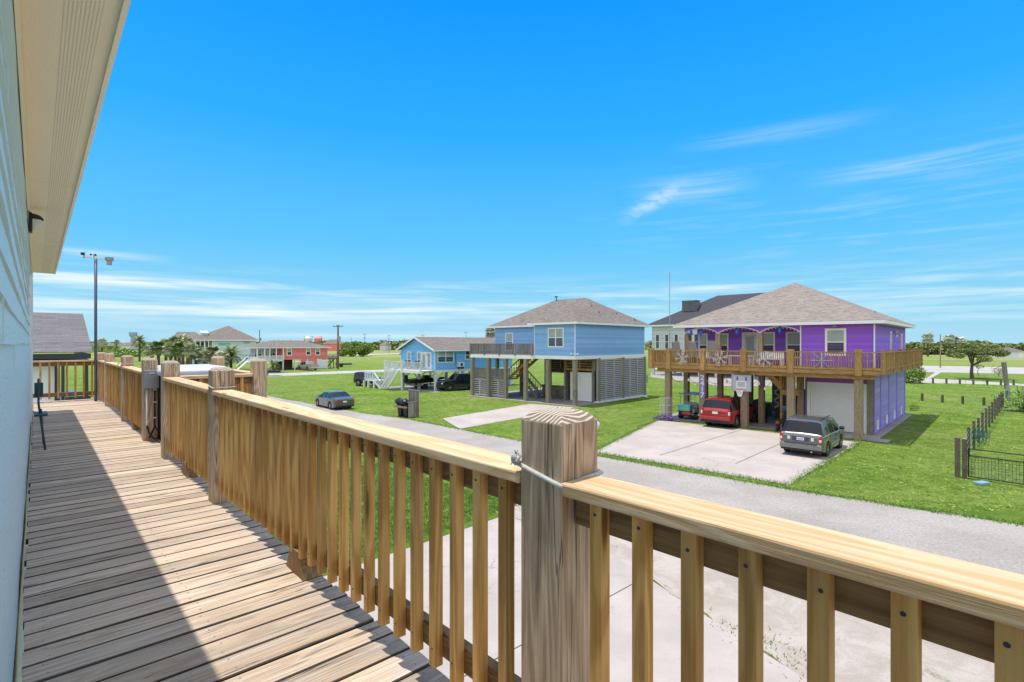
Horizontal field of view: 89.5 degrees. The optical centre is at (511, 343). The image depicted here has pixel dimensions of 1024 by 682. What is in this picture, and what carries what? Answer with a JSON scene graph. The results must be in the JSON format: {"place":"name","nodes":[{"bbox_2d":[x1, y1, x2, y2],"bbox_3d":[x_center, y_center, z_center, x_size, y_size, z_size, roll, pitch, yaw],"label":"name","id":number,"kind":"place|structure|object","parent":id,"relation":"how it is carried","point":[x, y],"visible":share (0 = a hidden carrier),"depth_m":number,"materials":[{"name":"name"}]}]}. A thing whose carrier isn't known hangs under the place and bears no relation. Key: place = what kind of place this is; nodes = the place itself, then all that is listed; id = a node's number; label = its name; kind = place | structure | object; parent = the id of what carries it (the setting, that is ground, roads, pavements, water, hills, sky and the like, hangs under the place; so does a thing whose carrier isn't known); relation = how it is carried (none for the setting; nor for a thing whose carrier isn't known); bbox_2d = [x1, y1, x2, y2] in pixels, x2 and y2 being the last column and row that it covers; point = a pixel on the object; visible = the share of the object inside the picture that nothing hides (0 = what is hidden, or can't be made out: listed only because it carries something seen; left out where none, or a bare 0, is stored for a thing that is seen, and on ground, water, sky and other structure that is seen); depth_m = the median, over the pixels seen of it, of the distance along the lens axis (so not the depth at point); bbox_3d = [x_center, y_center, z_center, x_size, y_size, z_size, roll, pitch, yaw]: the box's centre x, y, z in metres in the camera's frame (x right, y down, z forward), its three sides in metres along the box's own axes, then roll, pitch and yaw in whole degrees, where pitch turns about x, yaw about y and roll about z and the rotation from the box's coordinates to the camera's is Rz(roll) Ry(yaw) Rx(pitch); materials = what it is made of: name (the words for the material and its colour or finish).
{"place":"outdoors","nodes":[
{"label":"outdoors","id":0,"kind":"place"},
{"bbox_2d":[33,312,92,401],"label":"neighbouring house","id":1,"kind":"structure","parent":0,"point":[60,332],"depth_m":18.79,"materials":[{"name":"grey"}]},
{"bbox_2d":[174,326,258,363],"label":"pale house","id":2,"kind":"structure","parent":0,"point":[229,336],"depth_m":149.38,"materials":[{"name":"teal"}]},
{"bbox_2d":[236,340,336,369],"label":"coral house","id":3,"kind":"structure","parent":0,"point":[285,352],"depth_m":110.36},
{"bbox_2d":[322,340,344,350],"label":"distant house","id":4,"kind":"structure","parent":0,"point":[332,343],"depth_m":401.53,"materials":[{"name":"pink"}]},
{"bbox_2d":[236,463,516,559],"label":"lawn grass","id":5,"kind":"structure","parent":0,"point":[425,495],"depth_m":17.45,"materials":[{"name":"green plant"}]},
{"bbox_2d":[267,366,517,375],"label":"cross street","id":6,"kind":"structure","parent":0,"point":[307,373],"depth_m":97.22,"materials":[{"name":"asphalt"}]},
{"bbox_2d":[442,404,573,428],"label":"blue house driveway","id":7,"kind":"structure","parent":0,"point":[486,417],"depth_m":39.53,"materials":[{"name":"concrete"}]},
{"bbox_2d":[33,346,1023,663],"bbox_3d":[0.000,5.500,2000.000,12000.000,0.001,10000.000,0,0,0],"label":"ground","id":8,"kind":"structure","parent":0,"point":[915,424],"depth_m":35.20,"materials":[{"name":"plant"}]},
{"bbox_2d":[0,0,130,681],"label":"house","id":9,"kind":"structure","parent":8,"relation":"on","point":[57,58],"depth_m":2.60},
{"bbox_2d":[29,276,32,349],"bbox_3d":[-6.898,-0.420,7.405,0.039,1.000,1.140,0,0,-43],"label":"window","id":10,"kind":"structure","parent":9,"relation":"in","point":[31,277],"depth_m":6.99,"materials":[{"name":"white glass"}]},
{"bbox_2d":[30,350,32,421],"bbox_3d":[-8.279,0.195,8.893,0.025,2.190,1.100,0,0,-43],"label":"door","id":11,"kind":"structure","parent":9,"relation":"in","point":[31,353],"depth_m":8.49,"materials":[{"name":"white paint"}]},
{"bbox_2d":[28,212,43,232],"bbox_3d":[-4.947,-1.251,5.368,0.119,0.198,0.140,0,0,-43],"label":"wall light","id":12,"kind":"object","parent":9,"relation":"attached to","point":[35,221],"visible":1,"depth_m":5.32,"materials":[{"name":"black plastic"}]},
{"bbox_2d":[22,399,449,681],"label":"deck","id":13,"kind":"structure","parent":9,"relation":"attached to","point":[144,561],"depth_m":2.72,"materials":[{"name":"brown wood"}]},
{"bbox_2d":[34,379,47,449],"bbox_3d":[-5.891,0.868,6.456,0.125,0.859,0.599,0,0,-43],"label":"folding chair","id":14,"kind":"object","parent":13,"relation":"on","point":[38,394],"visible":1,"depth_m":6.47,"materials":[{"name":"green metal"}]},
{"bbox_2d":[33,360,93,399],"bbox_3d":[-10.434,0.832,11.412,1.920,0.916,0.145,0,0,-43],"label":"railing","id":15,"kind":"object","parent":13,"relation":"on","point":[66,363],"visible":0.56,"depth_m":11.68,"materials":[{"name":"brown wood"}]},
{"bbox_2d":[81,251,113,400],"bbox_3d":[-9.368,-0.392,11.671,0.587,3.363,0.167,0,0,-31],"label":"light pole","id":16,"kind":"object","parent":13,"relation":"on","point":[109,260],"visible":1,"depth_m":11.62,"materials":[{"name":"grey metal"}]},
{"bbox_2d":[121,355,133,420],"bbox_3d":[-6.478,2.846,8.689,0.159,5.308,0.159,0,0,-43],"label":"railing post","id":17,"kind":"object","parent":13,"relation":"on","point":[126,360],"visible":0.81,"depth_m":8.61,"materials":[{"name":"wood"}]},
{"bbox_2d":[105,362,120,411],"bbox_3d":[-7.448,0.779,9.719,0.145,0.811,2.667,0,0,-43],"label":"railing","id":18,"kind":"object","parent":17,"relation":"attached to","point":[113,385],"visible":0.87,"depth_m":9.55,"materials":[{"name":"brown wood"}]},
{"bbox_2d":[121,366,140,429],"bbox_3d":[-5.700,0.832,7.822,0.145,0.916,2.167,0,0,-43],"label":"railing","id":19,"kind":"object","parent":13,"relation":"on","point":[132,393],"visible":0.84,"depth_m":7.78,"materials":[{"name":"brown wood"}]},
{"bbox_2d":[162,377,207,482],"bbox_3d":[-3.159,0.832,5.064,0.145,0.916,2.047,0,0,-43],"label":"railing","id":20,"kind":"object","parent":13,"relation":"on","point":[187,422],"visible":0.95,"depth_m":4.97,"materials":[{"name":"brown wood"}]},
{"bbox_2d":[156,369,249,461],"bbox_3d":[-4.239,0.952,7.083,0.985,1.156,2.303,0,0,-43],"label":"deck landing","id":21,"kind":"object","parent":13,"relation":"on","point":[246,388],"visible":0.03,"depth_m":6.98,"materials":[{"name":"brown wood"}]},
{"bbox_2d":[156,364,225,438],"bbox_3d":[-4.500,0.797,7.208,0.790,0.985,1.160,0,0,-43],"label":"hot tub","id":22,"kind":"object","parent":21,"relation":"on","point":[195,369],"visible":0.23,"depth_m":6.89,"materials":[{"name":"plastic"}]},
{"bbox_2d":[180,373,252,391],"bbox_3d":[-3.581,0.802,6.250,0.792,0.856,0.145,0,0,-43],"label":"railing","id":23,"kind":"object","parent":21,"relation":"on","point":[242,379],"visible":0.26,"depth_m":6.39,"materials":[{"name":"brown wood"}]},
{"bbox_2d":[212,389,520,681],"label":"railing","id":24,"kind":"object","parent":13,"relation":"on","point":[277,468],"visible":0.99,"depth_m":2.18,"materials":[{"name":"brown wood"}]},
{"bbox_2d":[97,352,105,399],"bbox_3d":[-9.464,2.846,11.893,0.159,5.308,0.159,0,0,-43],"label":"railing post","id":25,"kind":"object","parent":8,"relation":"on","point":[100,355],"visible":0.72,"depth_m":11.80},
{"bbox_2d":[104,353,114,405],"bbox_3d":[-8.396,2.846,10.770,0.159,5.308,0.159,0,0,-43],"label":"railing post","id":26,"kind":"object","parent":8,"relation":"on","point":[109,357],"visible":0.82,"depth_m":10.70,"materials":[{"name":"wood"}]},
{"bbox_2d":[98,360,103,398],"bbox_3d":[-8.932,0.779,11.329,0.145,0.811,1.387,0,0,-43],"label":"railing","id":27,"kind":"object","parent":26,"relation":"attached to","point":[101,378],"visible":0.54,"depth_m":11.33,"materials":[{"name":"brown wood"}]},
{"bbox_2d":[91,345,147,356],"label":"shrubs","id":28,"kind":"object","parent":8,"relation":"on","point":[119,351],"visible":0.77,"depth_m":217.02,"materials":[{"name":"green plant"}]},
{"bbox_2d":[129,334,148,360],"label":"palm tree","id":29,"kind":"object","parent":8,"relation":"on","point":[139,341],"visible":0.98,"depth_m":162.56,"materials":[{"name":"green plant"}]},
{"bbox_2d":[150,340,164,364],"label":"palm tree","id":30,"kind":"object","parent":8,"relation":"on","point":[157,351],"visible":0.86,"depth_m":113.03,"materials":[{"name":"green plant"}]},
{"bbox_2d":[162,341,176,360],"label":"palm tree","id":31,"kind":"object","parent":8,"relation":"on","point":[167,351],"visible":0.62,"depth_m":106.91,"materials":[{"name":"green plant"}]},
{"bbox_2d":[169,340,186,364],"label":"palm tree","id":32,"kind":"object","parent":8,"relation":"on","point":[177,352],"visible":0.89,"depth_m":105.06,"materials":[{"name":"green plant"}]},
{"bbox_2d":[181,342,199,363],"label":"palm tree","id":33,"kind":"object","parent":8,"relation":"on","point":[189,354],"visible":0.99,"depth_m":105.15,"materials":[{"name":"green plant"}]},
{"bbox_2d":[195,349,212,363],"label":"palm tree","id":34,"kind":"object","parent":8,"relation":"on","point":[203,359],"visible":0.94,"depth_m":108.85,"materials":[{"name":"green plant"}]},
{"bbox_2d":[213,350,230,365],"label":"palm tree","id":35,"kind":"object","parent":8,"relation":"on","point":[220,353],"visible":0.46,"depth_m":107.47,"materials":[{"name":"green plant"}]},
{"bbox_2d":[220,344,243,367],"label":"palm tree","id":36,"kind":"object","parent":8,"relation":"on","point":[230,350],"visible":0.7,"depth_m":111.17,"materials":[{"name":"green plant"}]},
{"bbox_2d":[297,361,318,370],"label":"silver pickup","id":37,"kind":"object","parent":8,"relation":"on","point":[307,365],"visible":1,"depth_m":106.44,"materials":[{"name":"paint"}]},
{"bbox_2d":[333,325,342,368],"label":"utility pole","id":38,"kind":"object","parent":8,"relation":"on","point":[338,336],"visible":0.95,"depth_m":112.42,"materials":[{"name":"brown wood"}]},
{"bbox_2d":[336,342,373,356],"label":"round shrub","id":39,"kind":"object","parent":8,"relation":"on","point":[353,348],"visible":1,"depth_m":221.55,"materials":[{"name":"green plant"}]},
{"bbox_2d":[353,372,383,385],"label":"off road car","id":40,"kind":"object","parent":8,"relation":"on","point":[358,378],"visible":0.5,"depth_m":67.12,"materials":[{"name":"metal"}]},
{"bbox_2d":[90,339,651,349],"bbox_3d":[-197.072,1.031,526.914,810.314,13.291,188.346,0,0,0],"label":"scrub","id":41,"kind":"object","parent":8,"relation":"on","point":[399,343],"visible":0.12,"depth_m":459.87,"materials":[{"name":"green plant"}]},
{"bbox_2d":[393,389,419,417],"bbox_3d":[-7.943,4.485,38.879,1.950,2.030,1.040,0,0,44],"label":"bin screen","id":42,"kind":"object","parent":8,"relation":"on","point":[413,407],"visible":0.94,"depth_m":38.58,"materials":[{"name":"grey wood"}]},
{"bbox_2d":[382,385,469,391],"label":"parking pad","id":43,"kind":"object","parent":8,"relation":"on","point":[431,389],"visible":0.33,"depth_m":63.45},
{"bbox_2d":[406,383,433,388],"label":"boat trailer","id":44,"kind":"object","parent":43,"relation":"on","point":[425,385],"visible":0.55,"depth_m":62.45,"materials":[{"name":"grey metal"}]},
{"bbox_2d":[403,375,443,383],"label":"flat boat","id":45,"kind":"object","parent":44,"relation":"on","point":[424,379],"visible":0.87,"depth_m":62.57,"materials":[{"name":"black plastic"}]},
{"bbox_2d":[436,373,483,390],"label":"black pickup","id":46,"kind":"object","parent":43,"relation":"on","point":[453,380],"visible":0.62,"depth_m":60.61,"materials":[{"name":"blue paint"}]},
{"bbox_2d":[363,337,511,390],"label":"gabled house","id":47,"kind":"structure","parent":8,"relation":"on","point":[434,355],"depth_m":62.69,"materials":[{"name":"blue"}]},
{"bbox_2d":[437,351,453,362],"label":"window","id":48,"kind":"structure","parent":47,"relation":"in","point":[441,355],"depth_m":61.37,"materials":[{"name":"white glass"}]},
{"bbox_2d":[470,388,637,406],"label":"house slab","id":49,"kind":"structure","parent":8,"relation":"on","point":[514,395],"depth_m":50.85,"materials":[{"name":"concrete"}]},
{"bbox_2d":[650,397,680,421],"bbox_3d":[10.931,4.665,36.992,2.539,1.630,1.035,0,0,44],"label":"crab trap","id":50,"kind":"object","parent":8,"relation":"on","point":[665,417],"visible":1,"depth_m":37.02,"materials":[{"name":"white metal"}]},
{"bbox_2d":[651,372,771,385],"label":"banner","id":51,"kind":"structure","parent":8,"relation":"on","point":[714,380],"depth_m":79.31,"materials":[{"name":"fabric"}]},
{"bbox_2d":[408,419,1023,526],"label":"verge grass","id":52,"kind":"structure","parent":8,"relation":"on","point":[840,495],"depth_m":21.32,"materials":[{"name":"green plant"}]},
{"bbox_2d":[496,504,993,681],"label":"gravel shoulder","id":53,"kind":"object","parent":8,"relation":"on","point":[862,650],"visible":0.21,"depth_m":9.73},
{"bbox_2d":[707,608,806,678],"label":"weeds","id":54,"kind":"object","parent":53,"relation":"on","point":[733,628],"visible":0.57,"depth_m":9.31,"materials":[{"name":"green plant"}]},
{"bbox_2d":[661,406,910,442],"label":"carport slab","id":55,"kind":"structure","parent":8,"relation":"on","point":[769,424],"depth_m":34.66,"materials":[{"name":"concrete"}]},
{"bbox_2d":[677,392,698,419],"bbox_3d":[13.336,4.580,38.283,1.320,1.840,2.700,0,0,44],"label":"golf cart","id":56,"kind":"object","parent":55,"relation":"on","point":[694,413],"visible":0.66,"depth_m":37.63,"materials":[{"name":"teal metal"}]},
{"bbox_2d":[700,394,754,427],"bbox_3d":[15.076,4.519,35.595,2.062,1.957,5.370,0,0,44],"label":"red suv","id":57,"kind":"object","parent":55,"relation":"on","point":[724,409],"visible":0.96,"depth_m":33.85,"materials":[{"name":"paint"}]},
{"bbox_2d":[751,399,767,421],"bbox_3d":[17.427,4.690,36.477,1.200,1.620,1.170,0,0,44],"label":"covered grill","id":58,"kind":"object","parent":55,"relation":"on","point":[754,402],"visible":0.43,"depth_m":36.06,"materials":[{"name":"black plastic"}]},
{"bbox_2d":[648,283,922,440],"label":"purple house","id":59,"kind":"structure","parent":55,"relation":"on","point":[857,387],"depth_m":33.76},
{"bbox_2d":[671,341,683,362],"bbox_3d":[12.300,0.633,38.362,0.618,1.674,0.711,0,0,44],"label":"patio chair","id":60,"kind":"object","parent":59,"relation":"on","point":[675,345],"visible":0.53,"depth_m":38.18,"materials":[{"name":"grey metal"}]},
{"bbox_2d":[698,334,707,351],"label":"window","id":61,"kind":"structure","parent":59,"relation":"in","point":[702,339],"depth_m":40.55,"materials":[{"name":"clear glass"}]},
{"bbox_2d":[708,341,719,359],"bbox_3d":[14.250,0.633,36.483,0.617,1.674,0.711,0,0,39],"label":"patio chair","id":62,"kind":"object","parent":59,"relation":"on","point":[712,345],"visible":0.59,"depth_m":36.28,"materials":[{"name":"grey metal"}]},
{"bbox_2d":[715,333,728,356],"bbox_3d":[16.084,0.100,39.554,1.000,1.800,0.075,0,0,44],"label":"window","id":63,"kind":"structure","parent":59,"relation":"in","point":[725,336],"depth_m":39.35,"materials":[{"name":"white glass"}]},
{"bbox_2d":[731,375,750,396],"bbox_3d":[14.893,2.712,33.520,0.902,1.383,0.936,0,0,-2],"label":"basketball hoop","id":64,"kind":"object","parent":59,"relation":"attached to","point":[741,383],"visible":1,"depth_m":33.46,"materials":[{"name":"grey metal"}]},
{"bbox_2d":[742,332,757,363],"bbox_3d":[17.570,0.300,38.124,1.120,2.300,0.070,0,0,44],"label":"door","id":65,"kind":"structure","parent":59,"relation":"in","point":[748,337],"depth_m":38.08,"materials":[{"name":"white paint"}]},
{"bbox_2d":[764,332,774,350],"bbox_3d":[18.426,0.075,37.295,1.100,1.850,0.075,0,0,44],"label":"window","id":66,"kind":"structure","parent":59,"relation":"in","point":[769,337],"depth_m":37.17,"materials":[{"name":"clear glass"}]},
{"bbox_2d":[759,352,783,365],"bbox_3d":[17.273,1.020,34.444,1.500,0.900,0.460,0,0,44],"label":"deck bench","id":67,"kind":"object","parent":59,"relation":"on","point":[774,357],"visible":0.39,"depth_m":34.38,"materials":[{"name":"white paint"}]},
{"bbox_2d":[786,332,799,357],"bbox_3d":[19.729,0.075,36.038,1.120,1.850,0.075,0,0,44],"label":"window","id":68,"kind":"structure","parent":59,"relation":"in","point":[792,338],"depth_m":36.08,"materials":[{"name":"clear glass"}]},
{"bbox_2d":[810,384,853,431],"bbox_3d":[20.404,3.987,32.447,2.920,2.925,0.070,0,0,44],"label":"rollup door","id":69,"kind":"structure","parent":59,"relation":"in","point":[836,401],"depth_m":32.46,"materials":[{"name":"metal"}]},
{"bbox_2d":[825,328,845,355],"bbox_3d":[20.317,-0.110,32.417,1.160,1.720,0.075,0,0,44],"label":"window","id":70,"kind":"structure","parent":59,"relation":"in","point":[835,338],"depth_m":32.41,"materials":[{"name":"clear glass"}]},
{"bbox_2d":[905,366,925,382],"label":"round bush","id":71,"kind":"object","parent":8,"relation":"on","point":[910,373],"visible":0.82,"depth_m":71.69,"materials":[{"name":"green plant"}]},
{"bbox_2d":[920,333,933,356],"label":"palm tree","id":72,"kind":"object","parent":8,"relation":"on","point":[926,339],"visible":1,"depth_m":222.63,"materials":[{"name":"green plant"}]},
{"bbox_2d":[942,334,955,348],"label":"palm tree","id":73,"kind":"object","parent":8,"relation":"on","point":[948,342],"visible":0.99,"depth_m":222.65,"materials":[{"name":"green plant"}]},
{"bbox_2d":[955,437,959,477],"bbox_3d":[18.366,4.675,21.281,0.172,1.650,0.172,0,0,44],"label":"fence post","id":74,"kind":"object","parent":8,"relation":"on","point":[957,457],"visible":1,"depth_m":21.22,"materials":[{"name":"brown wood"}]},
{"bbox_2d":[905,340,1023,354],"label":"woods","id":75,"kind":"object","parent":8,"relation":"on","point":[934,348],"visible":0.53,"depth_m":258.73,"materials":[{"name":"green plant"}]},
{"bbox_2d":[962,438,966,478],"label":"fence post","id":76,"kind":"object","parent":8,"relation":"on","point":[964,458],"visible":1,"depth_m":21.02,"materials":[{"name":"brown wood"}]},
{"bbox_2d":[965,392,1002,455],"bbox_3d":[30.518,4.725,33.110,34.036,1.102,0.213,0,0,-44],"label":"wire fence","id":77,"kind":"object","parent":76,"relation":"attached to","point":[980,420],"visible":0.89,"depth_m":29.87,"materials":[{"name":"grey metal"}]},
{"bbox_2d":[971,429,990,445],"bbox_3d":[24.193,4.869,26.659,0.762,0.944,0.134,0,0,44],"label":"garden hose","id":78,"kind":"object","parent":77,"relation":"hanging from","point":[976,435],"visible":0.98,"depth_m":26.66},
{"bbox_2d":[967,448,1023,484],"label":"gate","id":79,"kind":"structure","parent":76,"relation":"attached to","point":[991,469],"depth_m":20.43,"materials":[{"name":"black metal"}]},
{"bbox_2d":[910,378,1023,385],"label":"footpath","id":80,"kind":"structure","parent":8,"relation":"on","point":[927,380],"depth_m":73.32,"materials":[{"name":"concrete"}]},
{"bbox_2d":[945,342,1010,378],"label":"spreading tree","id":81,"kind":"object","parent":8,"relation":"on","point":[983,352],"visible":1,"depth_m":80.12,"materials":[{"name":"green plant"}]},
{"bbox_2d":[991,362,1010,400],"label":"leaning pole","id":82,"kind":"object","parent":8,"relation":"on","point":[1005,379],"visible":0.91,"depth_m":49.62,"materials":[{"name":"grey wood"}]},
{"bbox_2d":[990,387,1023,411],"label":"leafy shrub","id":83,"kind":"object","parent":8,"relation":"on","point":[1016,400],"visible":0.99,"depth_m":42.21,"materials":[{"name":"green plant"}]},
{"bbox_2d":[33,0,1023,343],"label":"sky","id":84,"kind":"structure","parent":0,"point":[280,169],"materials":[{"name":"blue"}]},
{"bbox_2d":[542,384,563,397],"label":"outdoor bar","id":85,"kind":"object","parent":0,"point":[559,388],"visible":0.28,"depth_m":52.96,"materials":[{"name":"grey wood"}]},
{"bbox_2d":[470,296,650,405],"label":"stilt house","id":86,"kind":"structure","parent":0,"point":[594,335],"depth_m":50.73,"materials":[{"name":"blue"}]},
{"bbox_2d":[505,333,512,350],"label":"window","id":87,"kind":"structure","parent":86,"relation":"in","point":[508,336],"depth_m":56.12,"materials":[{"name":"white glass"}]},
{"bbox_2d":[548,328,563,346],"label":"window","id":88,"kind":"structure","parent":86,"relation":"in","point":[555,335],"depth_m":47.15,"materials":[{"name":"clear glass"}]},
{"bbox_2d":[570,372,591,401],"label":"door","id":89,"kind":"structure","parent":86,"relation":"in","point":[585,391],"depth_m":49.05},
{"bbox_2d":[324,518,806,681],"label":"driveway","id":90,"kind":"structure","parent":0,"point":[720,657],"depth_m":10.09,"materials":[{"name":"concrete"}]},
{"bbox_2d":[141,358,156,440],"bbox_3d":[-4.899,2.846,6.976,0.159,5.308,0.159,0,0,-43],"label":"railing post","id":91,"kind":"object","parent":90,"relation":"on","point":[148,363],"visible":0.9,"depth_m":6.91,"materials":[{"name":"wood"}]},
{"bbox_2d":[144,370,159,438],"bbox_3d":[-4.779,0.814,6.913,0.251,0.931,0.092,0,0,-43],"label":"electrical box","id":92,"kind":"object","parent":91,"relation":"attached to","point":[151,379],"visible":0.89,"depth_m":6.86,"materials":[{"name":"grey metal"}]},
{"bbox_2d":[161,361,179,458],"bbox_3d":[-3.896,2.846,5.887,0.159,5.308,0.159,0,0,-43],"label":"railing post","id":93,"kind":"object","parent":90,"relation":"on","point":[170,368],"visible":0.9,"depth_m":5.81,"materials":[{"name":"wood"}]},
{"bbox_2d":[211,356,224,365],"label":"railing post","id":94,"kind":"object","parent":90,"relation":"on","point":[218,360],"visible":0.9,"depth_m":8.00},
{"bbox_2d":[208,367,234,504],"bbox_3d":[-2.398,2.846,4.262,0.159,5.308,0.159,0,0,-43],"label":"railing post","id":95,"kind":"object","parent":90,"relation":"on","point":[221,376],"visible":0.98,"depth_m":4.18,"materials":[{"name":"wood"}]},
{"bbox_2d":[250,359,266,530],"bbox_3d":[-3.221,2.846,6.564,0.159,5.308,0.159,0,0,-43],"label":"railing post","id":96,"kind":"object","parent":90,"relation":"on","point":[258,371],"visible":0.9,"depth_m":6.50,"materials":[{"name":"wood"}]},
{"bbox_2d":[521,407,596,681],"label":"railing post","id":97,"kind":"object","parent":90,"relation":"on","point":[558,444],"visible":1,"depth_m":1.45,"materials":[{"name":"wood"}]},
{"bbox_2d":[510,449,603,488],"bbox_3d":[0.129,0.350,1.509,0.200,0.083,0.199,0,0,-43],"label":"rope","id":98,"kind":"object","parent":97,"relation":"attached to","point":[515,455],"visible":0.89,"depth_m":1.48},
{"bbox_2d":[561,475,1023,681],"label":"railing","id":99,"kind":"object","parent":97,"relation":"attached to","point":[910,598],"visible":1,"depth_m":1.02,"materials":[{"name":"brown wood"}]},
{"bbox_2d":[267,396,1023,574],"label":"road","id":100,"kind":"structure","parent":0,"point":[995,544],"depth_m":17.01,"materials":[{"name":"asphalt"}]},
{"bbox_2d":[315,391,353,409],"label":"grey saloon","id":101,"kind":"object","parent":100,"relation":"on","point":[331,400],"visible":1,"depth_m":43.45,"materials":[{"name":"silver metal"}]},
{"bbox_2d":[319,392,349,398],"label":"windows","id":102,"kind":"structure","parent":101,"relation":"in","point":[333,394],"depth_m":43.85,"materials":[{"name":"black glass"}]},
{"bbox_2d":[649,292,766,378],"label":"grey house","id":103,"kind":"structure","parent":0,"point":[691,309],"depth_m":88.77,"materials":[{"name":"grey"}]},
{"bbox_2d":[597,420,857,484],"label":"neighbour driveway","id":104,"kind":"structure","parent":0,"point":[719,452],"depth_m":26.56,"materials":[{"name":"concrete"}]},
{"bbox_2d":[780,413,844,456],"bbox_3d":[15.650,4.581,26.789,2.380,1.832,4.865,0,0,44],"label":"parked suv","id":105,"kind":"object","parent":104,"relation":"on","point":[823,435],"visible":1,"depth_m":25.32,"materials":[{"name":"green paint"}]},
{"bbox_2d":[915,366,1023,373],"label":"road","id":106,"kind":"structure","parent":0,"point":[966,369],"depth_m":110.44,"materials":[{"name":"asphalt"}]},
{"bbox_2d":[992,347,1023,358],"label":"distant house","id":107,"kind":"structure","parent":0,"point":[1017,354],"depth_m":189.23,"materials":[{"name":"white"}]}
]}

